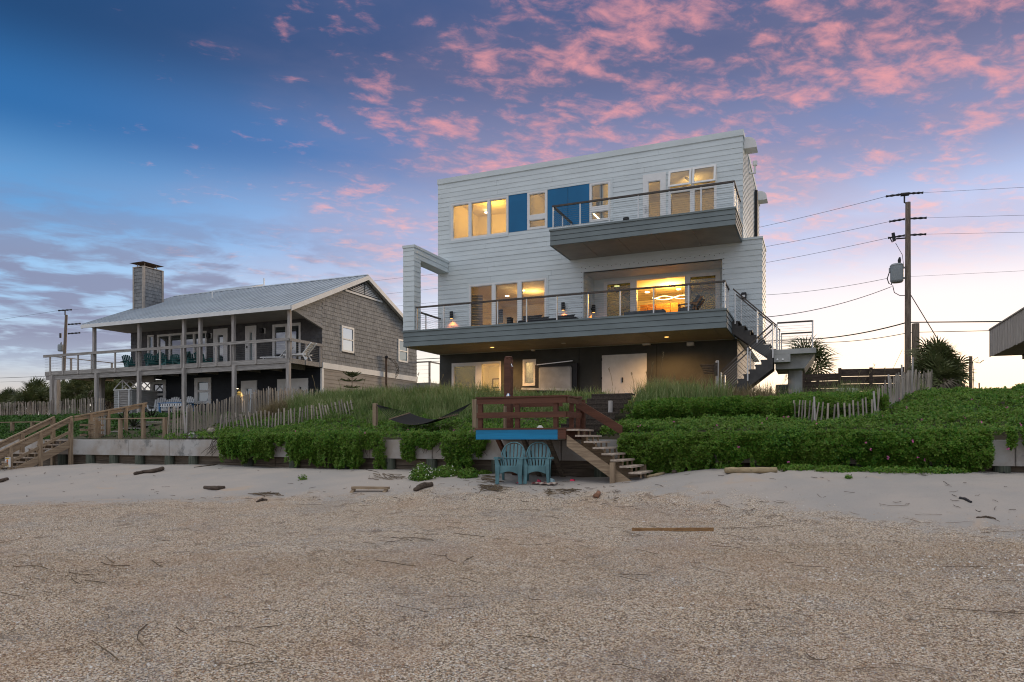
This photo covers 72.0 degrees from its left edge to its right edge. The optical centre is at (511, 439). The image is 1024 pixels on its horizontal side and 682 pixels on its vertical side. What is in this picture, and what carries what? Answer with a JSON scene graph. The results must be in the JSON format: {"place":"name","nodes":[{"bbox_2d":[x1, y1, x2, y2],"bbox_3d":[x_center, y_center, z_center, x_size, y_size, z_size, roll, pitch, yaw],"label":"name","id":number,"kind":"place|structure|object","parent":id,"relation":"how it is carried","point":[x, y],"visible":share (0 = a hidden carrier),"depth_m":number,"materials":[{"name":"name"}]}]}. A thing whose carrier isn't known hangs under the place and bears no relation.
{"place":"outdoors","nodes":[
{"label":"outdoors","id":0,"kind":"place"},
{"bbox_2d":[58,309,79,370],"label":"utility pole","id":1,"kind":"object","parent":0,"point":[62,347],"visible":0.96,"depth_m":104.44,"materials":[{"name":"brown wood"}]},
{"bbox_2d":[274,397,502,425],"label":"dune grass","id":2,"kind":"structure","parent":0,"point":[433,413],"depth_m":23.07,"materials":[{"name":"plant"}]},
{"bbox_2d":[0,463,1023,681],"bbox_3d":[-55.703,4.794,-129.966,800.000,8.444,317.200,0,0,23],"label":"beach sand","id":3,"kind":"structure","parent":0,"point":[923,495],"depth_m":8.28,"materials":[{"name":"sand"}]},
{"bbox_2d":[0,415,106,469],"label":"boardwalk stairs","id":4,"kind":"structure","parent":3,"relation":"on","point":[23,442],"depth_m":23.95,"materials":[{"name":"brown wood"}]},
{"bbox_2d":[13,533,483,660],"bbox_3d":[-2.380,1.517,8.582,5.437,0.176,5.264,0,0,-42],"label":"reed wrack","id":5,"kind":"object","parent":3,"relation":"on","point":[229,641],"visible":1,"depth_m":8.49,"materials":[{"name":"plant"}]},
{"bbox_2d":[248,473,581,496],"bbox_3d":[-2.075,1.071,16.390,7.677,0.419,2.893,0,0,14],"label":"reed wrack","id":6,"kind":"object","parent":3,"relation":"on","point":[495,488],"visible":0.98,"depth_m":15.76,"materials":[{"name":"plant"}]},
{"bbox_2d":[408,462,436,481],"bbox_3d":[-2.176,0.772,17.001,0.672,0.526,0.636,0,0,23],"label":"beach plant","id":7,"kind":"object","parent":3,"relation":"on","point":[421,472],"visible":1,"depth_m":16.87,"materials":[{"name":"green plant"}]},
{"bbox_2d":[433,465,460,477],"bbox_3d":[-1.625,0.804,17.617,0.808,0.352,0.850,0,0,23],"label":"beach plant","id":8,"kind":"object","parent":3,"relation":"on","point":[446,471],"visible":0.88,"depth_m":17.45,"materials":[{"name":"green plant"}]},
{"bbox_2d":[457,467,479,478],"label":"beach plant","id":9,"kind":"object","parent":3,"relation":"on","point":[466,472],"visible":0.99,"depth_m":16.80,"materials":[{"name":"green plant"}]},
{"bbox_2d":[493,442,527,483],"bbox_3d":[-0.011,0.519,15.999,0.750,0.934,0.755,0,0,11],"label":"beach chair","id":10,"kind":"object","parent":3,"relation":"on","point":[503,468],"visible":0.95,"depth_m":16.05,"materials":[{"name":"teal plastic"}]},
{"bbox_2d":[0,439,1023,476],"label":"seawall","id":11,"kind":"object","parent":3,"relation":"on","point":[167,452],"visible":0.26,"depth_m":20.63,"materials":[{"name":"concrete"}]},
{"bbox_2d":[216,429,490,469],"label":"hanging vines","id":12,"kind":"object","parent":11,"relation":"attached to","point":[316,448],"visible":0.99,"depth_m":19.75,"materials":[{"name":"green plant"}]},
{"bbox_2d":[616,426,1023,474],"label":"hanging vines","id":13,"kind":"object","parent":11,"relation":"attached to","point":[968,447],"visible":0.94,"depth_m":14.87,"materials":[{"name":"green plant"}]},
{"bbox_2d":[0,481,1023,579],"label":"shell gravel","id":14,"kind":"structure","parent":3,"relation":"on","point":[113,545],"depth_m":10.57,"materials":[{"name":"gravel"}]},
{"bbox_2d":[0,504,1023,671],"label":"straw litter","id":15,"kind":"object","parent":3,"relation":"on","point":[620,576],"visible":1,"depth_m":7.61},
{"bbox_2d":[16,468,1015,511],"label":"twig litter","id":16,"kind":"object","parent":3,"relation":"on","point":[608,496],"visible":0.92,"depth_m":14.19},
{"bbox_2d":[475,395,587,476],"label":"beach deck","id":17,"kind":"structure","parent":3,"relation":"on","point":[555,402],"depth_m":16.39,"materials":[{"name":"brown wood"}]},
{"bbox_2d":[504,356,513,427],"bbox_3d":[-0.081,-1.174,17.550,0.231,1.818,0.455,0,0,-2],"label":"shower post","id":18,"kind":"object","parent":17,"relation":"on","point":[508,375],"visible":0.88,"depth_m":17.57,"materials":[{"name":"brown wood"}]},
{"bbox_2d":[523,442,553,483],"bbox_3d":[0.583,0.515,15.945,0.750,0.934,0.755,0,0,6],"label":"beach chair","id":19,"kind":"object","parent":3,"relation":"on","point":[545,468],"visible":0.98,"depth_m":16.12,"materials":[{"name":"teal plastic"}]},
{"bbox_2d":[566,396,652,483],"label":"beach stairs","id":20,"kind":"structure","parent":3,"relation":"on","point":[604,462],"depth_m":16.00,"materials":[{"name":"brown wood"}]},
{"bbox_2d":[632,527,713,530],"bbox_3d":[2.429,1.362,10.667,1.215,0.067,0.045,0,0,4],"label":"timber strip","id":21,"kind":"object","parent":3,"relation":"on","point":[680,529],"visible":1,"depth_m":10.64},
{"bbox_2d":[724,467,777,472],"bbox_3d":[4.930,0.639,14.584,1.052,0.144,0.296,0,0,23],"label":"driftwood log","id":22,"kind":"object","parent":3,"relation":"on","point":[750,469],"visible":0.99,"depth_m":14.47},
{"bbox_2d":[772,462,824,470],"bbox_3d":[5.972,0.580,14.688,0.940,0.222,0.772,0,0,-6],"label":"sprawling vine","id":23,"kind":"object","parent":3,"relation":"on","point":[798,466],"visible":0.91,"depth_m":14.53,"materials":[{"name":"green plant"}]},
{"bbox_2d":[676,548,964,627],"bbox_3d":[3.270,1.484,7.594,3.172,0.144,4.053,0,0,23],"label":"shell drift","id":24,"kind":"object","parent":3,"relation":"on","point":[820,595],"visible":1,"depth_m":7.01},
{"bbox_2d":[812,464,864,472],"bbox_3d":[6.604,0.593,14.260,0.977,0.215,0.784,0,0,23],"label":"sprawling vine","id":25,"kind":"object","parent":3,"relation":"on","point":[838,468],"visible":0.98,"depth_m":14.08,"materials":[{"name":"green plant"}]},
{"bbox_2d":[857,465,934,474],"bbox_3d":[7.516,0.603,14.008,1.482,0.212,0.794,0,0,23],"label":"sprawling vine","id":26,"kind":"object","parent":3,"relation":"on","point":[888,469],"visible":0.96,"depth_m":13.80,"materials":[{"name":"green plant"}]},
{"bbox_2d":[802,546,1023,584],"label":"shell drift","id":27,"kind":"object","parent":3,"relation":"on","point":[909,567],"visible":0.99,"depth_m":7.93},
{"bbox_2d":[918,464,971,473],"bbox_3d":[8.392,0.601,13.846,0.997,0.216,0.749,0,0,1],"label":"sprawling vine","id":28,"kind":"object","parent":3,"relation":"on","point":[945,469],"visible":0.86,"depth_m":13.62,"materials":[{"name":"green plant"}]},
{"bbox_2d":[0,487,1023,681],"bbox_3d":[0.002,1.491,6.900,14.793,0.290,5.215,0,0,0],"label":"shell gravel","id":29,"kind":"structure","parent":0,"point":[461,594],"depth_m":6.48,"materials":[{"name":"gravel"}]},
{"bbox_2d":[0,0,1023,414],"label":"sky","id":30,"kind":"structure","parent":0,"point":[217,144],"materials":[{"name":"blue"}]},
{"bbox_2d":[1,397,1023,439],"bbox_3d":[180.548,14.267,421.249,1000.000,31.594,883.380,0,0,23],"label":"dune ground","id":31,"kind":"structure","parent":0,"point":[619,416],"depth_m":24.53,"materials":[{"name":"soil"}]},
{"bbox_2d":[2,386,47,415],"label":"saw palmetto","id":32,"kind":"object","parent":31,"relation":"on","point":[24,395],"visible":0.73,"depth_m":49.16,"materials":[{"name":"green plant"}]},
{"bbox_2d":[21,376,48,414],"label":"saw palmetto","id":33,"kind":"object","parent":31,"relation":"on","point":[36,382],"visible":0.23,"depth_m":53.34,"materials":[{"name":"green plant"}]},
{"bbox_2d":[26,383,67,414],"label":"saw palmetto","id":34,"kind":"object","parent":31,"relation":"on","point":[42,392],"visible":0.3,"depth_m":49.79,"materials":[{"name":"green plant"}]},
{"bbox_2d":[0,397,103,415],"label":"picket fence","id":35,"kind":"object","parent":31,"relation":"on","point":[41,408],"visible":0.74,"depth_m":39.03,"materials":[{"name":"grey wood"}]},
{"bbox_2d":[45,392,84,414],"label":"saw palmetto","id":36,"kind":"object","parent":31,"relation":"on","point":[64,397],"visible":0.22,"depth_m":48.23,"materials":[{"name":"green plant"}]},
{"bbox_2d":[60,379,93,410],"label":"saw palmetto","id":37,"kind":"object","parent":31,"relation":"on","point":[72,388],"visible":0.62,"depth_m":48.52,"materials":[{"name":"green plant"}]},
{"bbox_2d":[66,393,93,413],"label":"saw palmetto","id":38,"kind":"object","parent":31,"relation":"on","point":[78,398],"visible":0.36,"depth_m":47.18,"materials":[{"name":"green plant"}]},
{"bbox_2d":[90,417,100,437],"bbox_3d":[-14.918,-0.390,25.262,0.363,0.780,0.315,0,0,23],"label":"timber crate","id":39,"kind":"object","parent":31,"relation":"on","point":[96,427],"visible":0.97,"depth_m":25.17,"materials":[{"name":"wood"}]},
{"bbox_2d":[89,382,125,410],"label":"saw palmetto","id":40,"kind":"object","parent":31,"relation":"on","point":[109,391],"visible":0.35,"depth_m":44.95,"materials":[{"name":"green plant"}]},
{"bbox_2d":[0,410,235,440],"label":"lawn","id":41,"kind":"structure","parent":31,"relation":"on","point":[7,433],"depth_m":30.53,"materials":[{"name":"green plant"}]},
{"bbox_2d":[74,402,161,437],"bbox_3d":[-15.004,-0.721,26.575,0.980,1.442,3.630,0,0,23],"label":"walkway rail","id":42,"kind":"object","parent":31,"relation":"on","point":[108,412],"visible":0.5,"depth_m":25.92,"materials":[{"name":"wood"}]},
{"bbox_2d":[96,417,167,439],"bbox_3d":[-13.159,-0.320,24.353,3.384,0.840,0.143,0,0,23],"label":"post and rail","id":43,"kind":"object","parent":31,"relation":"on","point":[120,428],"visible":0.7,"depth_m":24.08,"materials":[{"name":"wood"}]},
{"bbox_2d":[113,379,158,413],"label":"louvred shed","id":44,"kind":"structure","parent":31,"relation":"on","point":[124,397],"depth_m":38.43,"materials":[{"name":"white paint"}]},
{"bbox_2d":[84,412,259,437],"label":"lawn","id":45,"kind":"structure","parent":31,"relation":"on","point":[125,435],"depth_m":25.56,"materials":[{"name":"green plant"}]},
{"bbox_2d":[157,402,194,412],"bbox_3d":[-17.491,-1.480,36.752,1.819,0.860,0.780,0,0,23],"label":"picnic table","id":46,"kind":"object","parent":31,"relation":"on","point":[168,404],"visible":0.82,"depth_m":36.53,"materials":[{"name":"blue paint"}]},
{"bbox_2d":[167,405,187,438],"bbox_3d":[-11.039,-0.577,23.280,1.086,1.102,0.111,0,0,32],"label":"picket fence","id":47,"kind":"object","parent":31,"relation":"on","point":[174,418],"visible":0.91,"depth_m":23.30,"materials":[{"name":"grey wood"}]},
{"bbox_2d":[43,309,322,414],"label":"weathered deck","id":48,"kind":"structure","parent":31,"relation":"on","point":[139,373],"depth_m":35.88,"materials":[{"name":"wood"}]},
{"bbox_2d":[283,342,316,360],"bbox_3d":[-10.136,-4.173,33.710,1.553,0.850,0.559,0,0,16],"label":"sun lounger","id":49,"kind":"object","parent":48,"relation":"on","point":[310,349],"visible":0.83,"depth_m":33.62,"materials":[{"name":"white plastic"}]},
{"bbox_2d":[81,274,417,412],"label":"shingled house","id":50,"kind":"structure","parent":31,"relation":"on","point":[352,323],"depth_m":37.56,"materials":[{"name":"wood"}]},
{"bbox_2d":[131,261,163,308],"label":"chimney","id":51,"kind":"object","parent":50,"relation":"on","point":[148,284],"visible":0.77,"depth_m":40.91,"materials":[{"name":"wood"}]},
{"bbox_2d":[150,379,165,407],"bbox_3d":[-19.855,-2.539,39.653,1.209,1.614,0.150,0,0,23],"label":"window","id":52,"kind":"structure","parent":50,"relation":"in","point":[160,385],"depth_m":39.58,"materials":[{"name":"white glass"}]},
{"bbox_2d":[157,331,206,360],"bbox_3d":[-18.210,-4.869,38.948,3.704,2.017,0.150,0,0,23],"label":"window","id":53,"kind":"structure","parent":50,"relation":"in","point":[174,339],"depth_m":39.07,"materials":[{"name":"white glass"}]},
{"bbox_2d":[194,377,211,403],"bbox_3d":[-16.763,-2.638,38.328,1.209,1.422,0.150,0,0,23],"label":"window","id":54,"kind":"structure","parent":50,"relation":"in","point":[202,386],"depth_m":38.34,"materials":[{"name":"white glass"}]},
{"bbox_2d":[213,328,227,361],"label":"door","id":55,"kind":"structure","parent":50,"relation":"in","point":[219,335],"depth_m":37.82,"materials":[{"name":"white wood"}]},
{"bbox_2d":[241,380,256,411],"bbox_3d":[-13.773,-2.140,37.041,1.070,1.881,0.160,0,0,23],"label":"door","id":56,"kind":"structure","parent":50,"relation":"in","point":[251,386],"depth_m":37.04,"materials":[{"name":"white wood"}]},
{"bbox_2d":[245,325,256,359],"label":"door","id":57,"kind":"structure","parent":50,"relation":"in","point":[250,331],"depth_m":36.98,"materials":[{"name":"white wood"}]},
{"bbox_2d":[272,322,300,358],"bbox_3d":[-11.499,-4.873,36.072,1.812,2.086,0.150,0,0,23],"label":"sliding door","id":58,"kind":"structure","parent":50,"relation":"in","point":[278,330],"depth_m":36.15,"materials":[{"name":"white glass"}]},
{"bbox_2d":[277,378,307,399],"bbox_3d":[-11.141,-2.144,35.918,1.957,1.888,0.150,0,0,23],"label":"double door","id":59,"kind":"structure","parent":50,"relation":"in","point":[297,383],"depth_m":35.80,"materials":[{"name":"white wood"}]},
{"bbox_2d":[341,325,353,353],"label":"window","id":60,"kind":"structure","parent":50,"relation":"in","point":[347,339],"depth_m":37.07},
{"bbox_2d":[398,339,407,362],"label":"window","id":61,"kind":"structure","parent":50,"relation":"in","point":[402,351],"depth_m":41.98,"materials":[{"name":"white glass"}]},
{"bbox_2d":[417,361,439,389],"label":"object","id":62,"kind":"structure","parent":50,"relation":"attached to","point":[429,371],"depth_m":43.42,"materials":[{"name":"metal"}]},
{"bbox_2d":[183,385,323,436],"bbox_3d":[-9.747,-1.170,27.283,0.554,2.261,8.888,0,0,15],"label":"picket fence","id":63,"kind":"object","parent":31,"relation":"on","point":[206,425],"visible":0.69,"depth_m":25.53,"materials":[{"name":"grey wood"}]},
{"bbox_2d":[251,396,298,420],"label":"dune grass","id":64,"kind":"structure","parent":31,"relation":"on","point":[273,407],"depth_m":25.71,"materials":[{"name":"plant"}]},
{"bbox_2d":[219,399,353,429],"bbox_3d":[-7.636,-0.793,23.989,4.451,1.179,0.162,0,0,-7],"label":"picket fence","id":65,"kind":"object","parent":31,"relation":"on","point":[241,417],"visible":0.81,"depth_m":23.93,"materials":[{"name":"grey wood"}]},
{"bbox_2d":[372,403,377,429],"bbox_3d":[-4.133,-0.570,21.301,0.120,1.040,0.120,0,0,23],"label":"hammock post","id":66,"kind":"object","parent":31,"relation":"on","point":[374,414],"visible":0.79,"depth_m":21.25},
{"bbox_2d":[376,403,470,424],"bbox_3d":[-2.541,-0.735,20.472,3.389,0.638,0.967,0,0,35],"label":"hammock","id":67,"kind":"object","parent":66,"relation":"hanging from","point":[408,418],"visible":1,"depth_m":20.82,"materials":[{"name":"fabric"}]},
{"bbox_2d":[277,378,503,415],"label":"dune grass","id":68,"kind":"structure","parent":31,"relation":"on","point":[381,396],"depth_m":25.26,"materials":[{"name":"plant"}]},
{"bbox_2d":[158,391,659,439],"bbox_3d":[-2.928,-0.863,23.013,15.861,1.835,7.163,0,0,23],"label":"ground cover","id":69,"kind":"object","parent":31,"relation":"on","point":[387,428],"visible":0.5,"depth_m":21.86,"materials":[{"name":"green plant"}]},
{"bbox_2d":[472,399,477,431],"bbox_3d":[-1.014,-0.573,19.366,0.120,1.045,0.120,0,0,23],"label":"hammock post","id":70,"kind":"object","parent":31,"relation":"on","point":[474,413],"visible":0.67,"depth_m":19.31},
{"bbox_2d":[459,385,618,412],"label":"dune grass","id":71,"kind":"structure","parent":31,"relation":"on","point":[566,406],"depth_m":23.11,"materials":[{"name":"plant"}]},
{"bbox_2d":[521,360,577,392],"bbox_3d":[1.540,-2.216,29.110,2.397,1.992,0.235,0,0,23],"label":"covered screen","id":72,"kind":"object","parent":31,"relation":"on","point":[561,376],"visible":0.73,"depth_m":28.89,"materials":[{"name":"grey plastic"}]},
{"bbox_2d":[402,129,767,395],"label":"beach house","id":73,"kind":"structure","parent":31,"relation":"on","point":[517,243],"depth_m":28.27,"materials":[{"name":"white paint"}]},
{"bbox_2d":[452,361,500,390],"bbox_3d":[-1.549,-2.415,30.749,2.379,1.890,0.135,0,0,23],"label":"sliding door","id":74,"kind":"structure","parent":73,"relation":"in","point":[465,373],"depth_m":30.86,"materials":[{"name":"white glass"}]},
{"bbox_2d":[472,295,482,324],"bbox_3d":[-1.544,-5.720,31.234,0.544,1.356,0.030,0,0,23],"label":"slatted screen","id":75,"kind":"object","parent":73,"relation":"hanging from","point":[478,308],"visible":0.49,"depth_m":31.21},
{"bbox_2d":[451,196,507,240],"bbox_3d":[-1.394,-9.546,30.552,2.732,1.627,0.135,0,0,23],"label":"window","id":76,"kind":"structure","parent":73,"relation":"in","point":[470,203],"depth_m":30.62,"materials":[{"name":"white glass"}]},
{"bbox_2d":[469,278,545,325],"bbox_3d":[-0.193,-5.619,30.037,3.586,2.199,0.135,0,0,23],"label":"window","id":77,"kind":"structure","parent":73,"relation":"in","point":[519,282],"depth_m":29.94,"materials":[{"name":"white glass"}]},
{"bbox_2d":[523,359,535,385],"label":"window","id":78,"kind":"structure","parent":73,"relation":"in","point":[525,361],"depth_m":29.73,"materials":[{"name":"white wood"}]},
{"bbox_2d":[527,190,546,229],"bbox_3d":[1.073,-9.576,29.495,0.887,1.567,0.135,0,0,23],"label":"window","id":79,"kind":"structure","parent":73,"relation":"in","point":[543,216],"depth_m":29.48,"materials":[{"name":"white wood"}]},
{"bbox_2d":[518,314,577,322],"bbox_3d":[1.504,-4.718,28.187,2.453,0.624,0.800,0,0,23],"label":"outdoor sofa","id":80,"kind":"object","parent":73,"relation":"on","point":[538,318],"visible":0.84,"depth_m":28.01,"materials":[{"name":"grey fabric"}]},
{"bbox_2d":[589,181,609,221],"bbox_3d":[3.560,-9.576,28.429,0.873,1.567,0.135,0,0,23],"label":"window","id":81,"kind":"structure","parent":73,"relation":"in","point":[592,208],"depth_m":28.43,"materials":[{"name":"white wood"}]},
{"bbox_2d":[601,354,623,393],"bbox_3d":[4.029,-2.467,28.279,0.937,1.848,0.100,0,0,23],"label":"storage door","id":82,"kind":"structure","parent":73,"relation":"in","point":[615,363],"depth_m":28.25,"materials":[{"name":"white paint"}]},
{"bbox_2d":[624,353,646,395],"bbox_3d":[4.891,-2.467,27.932,0.906,1.848,0.060,0,0,23],"label":"storage door","id":83,"kind":"structure","parent":73,"relation":"in","point":[636,364],"depth_m":27.92,"materials":[{"name":"white paint"}]},
{"bbox_2d":[643,172,665,217],"bbox_3d":[5.560,-9.168,27.531,0.903,2.416,0.210,0,0,23],"label":"glazed door","id":84,"kind":"structure","parent":73,"relation":"in","point":[660,177],"depth_m":27.51,"materials":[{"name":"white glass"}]},
{"bbox_2d":[604,271,719,316],"bbox_3d":[6.094,-5.545,28.972,4.758,2.250,0.180,0,0,23],"label":"sliding door","id":85,"kind":"structure","parent":73,"relation":"in","point":[709,276],"depth_m":28.96,"materials":[{"name":"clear glass"}]},
{"bbox_2d":[678,295,704,310],"bbox_3d":[6.633,-4.837,26.016,0.888,0.880,0.700,0,0,23],"label":"timber armchair","id":86,"kind":"object","parent":73,"relation":"on","point":[696,302],"visible":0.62,"depth_m":25.76,"materials":[{"name":"brown wood"}]},
{"bbox_2d":[668,164,716,214],"bbox_3d":[6.864,-9.176,26.887,1.809,2.431,0.367,0,0,23],"label":"window","id":87,"kind":"structure","parent":73,"relation":"in","point":[691,170],"depth_m":26.90,"materials":[{"name":"white wood"}]},
{"bbox_2d":[561,393,634,434],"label":"dune steps","id":88,"kind":"structure","parent":31,"relation":"on","point":[598,402],"depth_m":19.56,"materials":[{"name":"brown wood"}]},
{"bbox_2d":[597,412,665,437],"bbox_3d":[3.218,-0.516,18.273,1.446,0.959,3.033,0,0,23],"label":"ground cover","id":89,"kind":"object","parent":31,"relation":"on","point":[630,424],"visible":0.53,"depth_m":17.28,"materials":[{"name":"green plant"}]},
{"bbox_2d":[623,373,743,417],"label":"dune grass","id":90,"kind":"structure","parent":31,"relation":"on","point":[655,389],"depth_m":20.03,"materials":[{"name":"plant"}]},
{"bbox_2d":[700,360,718,386],"bbox_3d":[6.696,-1.891,23.895,0.622,1.543,0.160,0,0,23],"label":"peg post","id":91,"kind":"object","parent":31,"relation":"on","point":[716,369],"visible":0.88,"depth_m":23.76,"materials":[{"name":"grey wood"}]},
{"bbox_2d":[680,381,784,396],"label":"dune grass","id":92,"kind":"structure","parent":31,"relation":"on","point":[761,392],"depth_m":21.06,"materials":[{"name":"plant"}]},
{"bbox_2d":[631,392,888,420],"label":"tier vines","id":93,"kind":"object","parent":31,"relation":"on","point":[685,407],"visible":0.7,"depth_m":18.01,"materials":[{"name":"green plant"}]},
{"bbox_2d":[720,288,815,393],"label":"outside staircase","id":94,"kind":"structure","parent":31,"relation":"on","point":[794,364],"depth_m":23.90,"materials":[{"name":"metal"}]},
{"bbox_2d":[774,334,838,388],"bbox_3d":[12.255,-2.500,29.520,2.949,4.005,2.859,0,0,23],"label":"sabal palm","id":95,"kind":"object","parent":31,"relation":"on","point":[820,362],"visible":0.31,"depth_m":29.14,"materials":[{"name":"green plant"}]},
{"bbox_2d":[622,383,1023,436],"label":"ground cover","id":96,"kind":"object","parent":31,"relation":"on","point":[949,405],"visible":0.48,"depth_m":16.32,"materials":[{"name":"green plant"}]},
{"bbox_2d":[793,391,876,422],"bbox_3d":[7.568,-0.669,16.853,2.001,0.942,0.709,0,0,34],"label":"picket fence","id":97,"kind":"object","parent":31,"relation":"on","point":[873,402],"visible":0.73,"depth_m":16.57,"materials":[{"name":"grey wood"}]},
{"bbox_2d":[776,375,925,393],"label":"dune grass","id":98,"kind":"structure","parent":31,"relation":"on","point":[844,388],"depth_m":22.07,"materials":[{"name":"plant"}]},
{"bbox_2d":[802,367,903,392],"bbox_3d":[13.386,-1.870,28.106,4.084,1.940,0.351,0,0,16],"label":"board fence","id":99,"kind":"object","parent":31,"relation":"on","point":[876,375],"visible":0.23,"depth_m":28.03,"materials":[{"name":"wood"}]},
{"bbox_2d":[877,357,931,416],"bbox_3d":[10.701,-1.412,19.148,0.254,1.875,6.536,0,0,40],"label":"picket fence","id":100,"kind":"object","parent":31,"relation":"on","point":[902,386],"visible":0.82,"depth_m":18.83,"materials":[{"name":"grey wood"}]},
{"bbox_2d":[886,192,926,382],"bbox_3d":[20.116,-6.604,35.986,1.829,12.009,0.660,0,0,23],"label":"utility pole","id":101,"kind":"object","parent":31,"relation":"on","point":[896,271],"visible":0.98,"depth_m":35.87,"materials":[{"name":"brown wood"}]},
{"bbox_2d":[9,322,904,377],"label":"phone cable","id":102,"kind":"object","parent":101,"relation":"attached to","point":[767,341],"visible":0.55,"depth_m":39.57,"materials":[{"name":"rubber"}]},
{"bbox_2d":[912,323,919,381],"bbox_3d":[20.009,-3.171,34.943,0.367,5.142,0.367,0,0,23],"label":"pole stub","id":103,"kind":"object","parent":31,"relation":"on","point":[915,329],"visible":0.34,"depth_m":34.83,"materials":[{"name":"brown wood"}]},
{"bbox_2d":[906,348,944,386],"bbox_3d":[13.686,-1.988,23.151,1.461,2.038,1.504,0,0,23],"label":"palmetto","id":104,"kind":"object","parent":31,"relation":"on","point":[935,358],"visible":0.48,"depth_m":23.08,"materials":[{"name":"green plant"}]},
{"bbox_2d":[904,334,960,366],"bbox_3d":[14.558,-2.189,24.445,1.779,3.112,1.510,0,0,23],"label":"palmetto","id":105,"kind":"object","parent":31,"relation":"on","point":[921,347],"visible":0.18,"depth_m":24.31,"materials":[{"name":"green plant"}]},
{"bbox_2d":[908,341,963,382],"bbox_3d":[14.310,-2.134,23.783,1.806,2.486,1.980,0,0,23],"label":"palmetto","id":106,"kind":"object","parent":31,"relation":"on","point":[941,348],"visible":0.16,"depth_m":23.47,"materials":[{"name":"green plant"}]},
{"bbox_2d":[913,359,970,388],"bbox_3d":[13.866,-1.772,22.759,1.657,1.840,1.729,0,0,45],"label":"palmetto","id":107,"kind":"object","parent":31,"relation":"on","point":[939,371],"visible":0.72,"depth_m":22.45,"materials":[{"name":"green plant"}]},
{"bbox_2d":[918,351,976,387],"bbox_3d":[14.403,-1.863,23.297,1.622,2.052,1.636,0,0,39],"label":"palmetto","id":108,"kind":"object","parent":31,"relation":"on","point":[958,363],"visible":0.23,"depth_m":22.91,"materials":[{"name":"green plant"}]},
{"bbox_2d":[989,307,1023,358],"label":"neighbour deck","id":109,"kind":"structure","parent":31,"relation":"on","point":[1006,336],"depth_m":25.56,"materials":[{"name":"wood"}]},
{"bbox_2d":[640,302,680,311],"bbox_3d":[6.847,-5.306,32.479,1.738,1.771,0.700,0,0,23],"label":"kitchen island","id":110,"kind":"structure","parent":0,"point":[663,306],"depth_m":32.08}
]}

